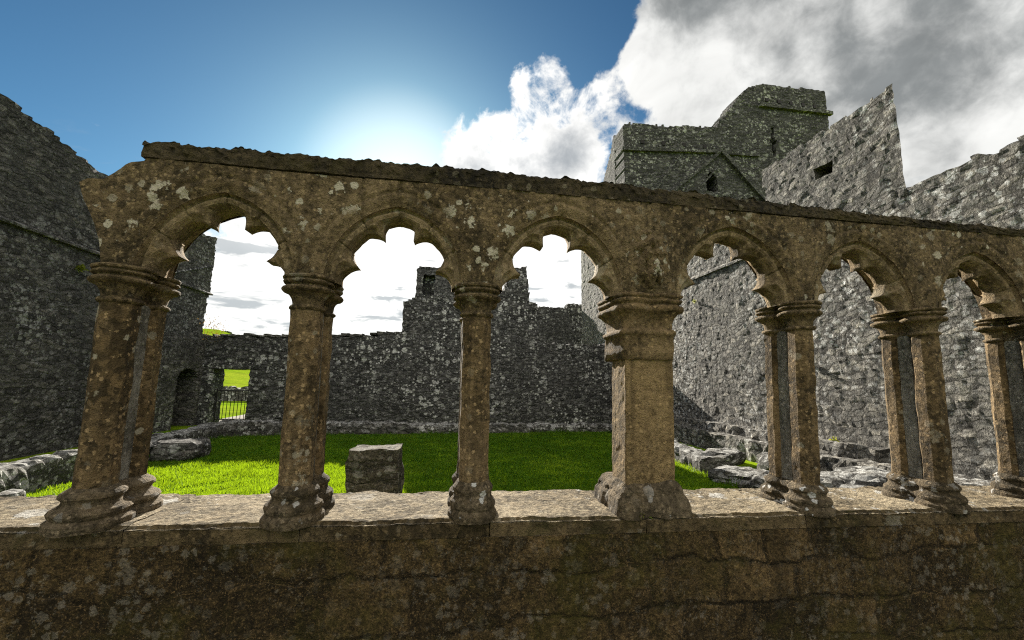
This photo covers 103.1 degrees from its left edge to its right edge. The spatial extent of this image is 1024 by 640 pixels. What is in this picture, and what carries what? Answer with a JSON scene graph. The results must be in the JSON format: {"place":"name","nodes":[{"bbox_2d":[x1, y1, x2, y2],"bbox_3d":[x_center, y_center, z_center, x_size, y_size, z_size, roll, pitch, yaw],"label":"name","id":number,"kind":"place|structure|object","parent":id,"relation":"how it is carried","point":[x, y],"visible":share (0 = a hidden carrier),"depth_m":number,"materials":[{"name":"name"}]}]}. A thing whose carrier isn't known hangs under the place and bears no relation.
{"place":"outdoors","nodes":[
{"label":"outdoors","id":0,"kind":"place"},
{"bbox_2d":[219,414,244,421],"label":"path","id":1,"kind":"structure","parent":0,"point":[240,416],"depth_m":15.70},
{"bbox_2d":[0,328,757,496],"bbox_3d":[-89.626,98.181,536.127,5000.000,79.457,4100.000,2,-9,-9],"label":"ground","id":2,"kind":"structure","parent":0,"point":[239,378],"depth_m":7.93,"materials":[{"name":"green plant"}]},
{"bbox_2d":[0,489,25,496],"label":"fallen stone","id":3,"kind":"object","parent":2,"relation":"on","point":[13,492],"visible":0.4,"depth_m":4.76,"materials":[{"name":"grey stone"}]},
{"bbox_2d":[0,93,217,460],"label":"ruined wall","id":4,"kind":"structure","parent":2,"relation":"on","point":[49,293],"depth_m":8.24,"materials":[{"name":"grey stone"}]},
{"bbox_2d":[75,264,88,273],"bbox_3d":[-9.294,-1.099,8.778,0.228,0.232,0.258,2,-9,-9],"label":"wall fern","id":5,"kind":"object","parent":4,"relation":"attached to","point":[81,267],"depth_m":8.76,"materials":[{"name":"green plant"}]},
{"bbox_2d":[0,422,222,493],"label":"wall","id":6,"kind":"structure","parent":2,"relation":"on","point":[27,475],"depth_m":5.72,"materials":[{"name":"grey stone"}]},
{"bbox_2d":[148,437,211,461],"bbox_3d":[-6.432,2.524,7.941,0.874,0.412,0.816,4,-9,-20],"label":"fallen stone","id":7,"kind":"object","parent":2,"relation":"on","point":[180,449],"visible":0.94,"depth_m":7.65,"materials":[{"name":"grey stone"}]},
{"bbox_2d":[221,386,247,400],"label":"field wall","id":8,"kind":"structure","parent":2,"relation":"on","point":[233,393],"depth_m":26.07,"materials":[{"name":"grey stone"}]},
{"bbox_2d":[345,444,404,492],"bbox_3d":[-1.795,2.042,5.355,0.691,0.745,0.464,2,-8,-5],"label":"stone block","id":9,"kind":"object","parent":2,"relation":"on","point":[379,468],"depth_m":5.17,"materials":[{"name":"grey stone"}]},
{"bbox_2d":[196,266,612,424],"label":"ruined wall","id":10,"kind":"structure","parent":2,"relation":"on","point":[410,373],"depth_m":14.70,"materials":[{"name":"grey stone"}]},
{"bbox_2d":[203,314,228,342],"bbox_3d":[-10.037,0.282,13.443,0.982,1.001,1.375,2,-9,-9],"label":"dry ivy","id":11,"kind":"object","parent":10,"relation":"attached to","point":[207,332],"visible":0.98,"depth_m":13.58,"materials":[{"name":"green plant"}]},
{"bbox_2d":[213,388,247,421],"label":"iron gate","id":12,"kind":"structure","parent":10,"relation":"attached to","point":[215,404],"depth_m":13.71,"materials":[{"name":"black metal"}]},
{"bbox_2d":[423,276,434,294],"bbox_3d":[-3.157,-1.202,15.432,0.666,1.018,0.199,2,-9,-9],"label":"blind window","id":13,"kind":"structure","parent":10,"relation":"in","point":[428,282],"depth_m":15.35,"materials":[{"name":"grey stone"}]},
{"bbox_2d":[219,419,611,436],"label":"wall","id":14,"kind":"structure","parent":2,"relation":"on","point":[240,427],"depth_m":11.77,"materials":[{"name":"grey stone"}]},
{"bbox_2d":[0,485,1023,639],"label":"parapet wall","id":15,"kind":"structure","parent":2,"relation":"on","point":[869,563],"depth_m":1.93,"materials":[{"name":"stone"}]},
{"bbox_2d":[38,262,181,537],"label":"twin column","id":16,"kind":"structure","parent":15,"relation":"on","point":[112,486],"depth_m":1.79,"materials":[{"name":"stone"}]},
{"bbox_2d":[259,273,343,531],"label":"twin column","id":17,"kind":"structure","parent":15,"relation":"on","point":[301,492],"depth_m":1.89,"materials":[{"name":"stone"}]},
{"bbox_2d":[447,282,500,524],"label":"twin column","id":18,"kind":"structure","parent":15,"relation":"on","point":[470,500],"depth_m":2.00,"materials":[{"name":"stone"}]},
{"bbox_2d":[755,300,835,517],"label":"twin column","id":19,"kind":"structure","parent":15,"relation":"on","point":[791,478],"depth_m":2.36,"materials":[{"name":"stone"}]},
{"bbox_2d":[870,307,971,513],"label":"twin column","id":20,"kind":"structure","parent":15,"relation":"on","point":[921,472],"depth_m":2.51,"materials":[{"name":"stone"}]},
{"bbox_2d":[973,314,1023,498],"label":"twin column","id":21,"kind":"structure","parent":15,"relation":"on","point":[1003,341],"depth_m":2.76,"materials":[{"name":"stone"}]},
{"bbox_2d":[609,425,725,473],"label":"wall","id":22,"kind":"structure","parent":2,"relation":"on","point":[700,460],"depth_m":7.57,"materials":[{"name":"grey stone"}]},
{"bbox_2d":[706,448,745,465],"bbox_3d":[4.341,2.805,8.296,0.865,0.303,0.622,6,-10,-32],"label":"fallen stone","id":23,"kind":"object","parent":2,"relation":"on","point":[734,457],"visible":0.62,"depth_m":8.10,"materials":[{"name":"grey stone"}]},
{"bbox_2d":[708,465,768,488],"bbox_3d":[3.763,2.559,6.653,0.815,0.277,0.757,5,-9,-26],"label":"fallen slab","id":24,"kind":"object","parent":2,"relation":"on","point":[724,473],"depth_m":6.52,"materials":[{"name":"grey stone"}]},
{"bbox_2d":[750,473,766,488],"bbox_3d":[3.736,2.434,5.951,0.473,0.351,0.408,7,-11,-37],"label":"boulder","id":25,"kind":"object","parent":2,"relation":"on","point":[756,480],"visible":0.22,"depth_m":5.91,"materials":[{"name":"grey stone"}]},
{"bbox_2d":[756,452,768,470],"bbox_3d":[4.825,2.603,7.198,0.763,0.447,1.061,-1,-9,12],"label":"fallen stone","id":26,"kind":"object","parent":2,"relation":"on","point":[762,459],"visible":0.16,"depth_m":7.28,"materials":[{"name":"grey stone"}]},
{"bbox_2d":[581,84,1023,485],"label":"ruined wall","id":27,"kind":"structure","parent":2,"relation":"on","point":[851,162],"depth_m":7.21,"materials":[{"name":"grey stone"}]},
{"bbox_2d":[820,471,843,487],"bbox_3d":[4.552,2.471,6.132,0.734,0.357,0.974,4,-9,-20],"label":"fallen stone","id":28,"kind":"object","parent":2,"relation":"on","point":[827,480],"visible":0.12,"depth_m":5.77,"materials":[{"name":"grey stone"}]},
{"bbox_2d":[839,484,862,487],"bbox_3d":[4.595,2.345,5.232,0.642,0.326,0.645,-6,-11,40],"label":"fallen stone","id":29,"kind":"object","parent":2,"relation":"on","point":[848,486],"visible":0.05,"depth_m":5.44,"materials":[{"name":"grey stone"}]},
{"bbox_2d":[828,466,889,486],"bbox_3d":[5.146,2.381,5.817,0.953,0.476,0.850,3,-9,-15],"label":"fallen stone","id":30,"kind":"object","parent":2,"relation":"on","point":[873,476],"visible":0.34,"depth_m":5.70,"materials":[{"name":"grey stone"}]},
{"bbox_2d":[0,0,1023,335],"label":"sky","id":31,"kind":"structure","parent":0,"point":[540,88],"materials":[{"name":"blue"}]},
{"bbox_2d":[537,303,581,343],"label":"ruined wall","id":32,"kind":"structure","parent":0,"point":[561,325],"depth_m":22.42,"materials":[{"name":"grey stone"}]},
{"bbox_2d":[594,292,691,520],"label":"stone pier","id":33,"kind":"structure","parent":0,"point":[638,337],"depth_m":2.19,"materials":[{"name":"stone"}]},
{"bbox_2d":[79,140,1023,318],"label":"arcade wall","id":34,"kind":"structure","parent":33,"relation":"on","point":[161,208],"depth_m":2.20,"materials":[{"name":"stone"}]},
{"bbox_2d":[603,84,832,200],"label":"church tower","id":35,"kind":"structure","parent":0,"point":[743,142],"depth_m":23.99,"materials":[{"name":"grey stone"}]}
]}

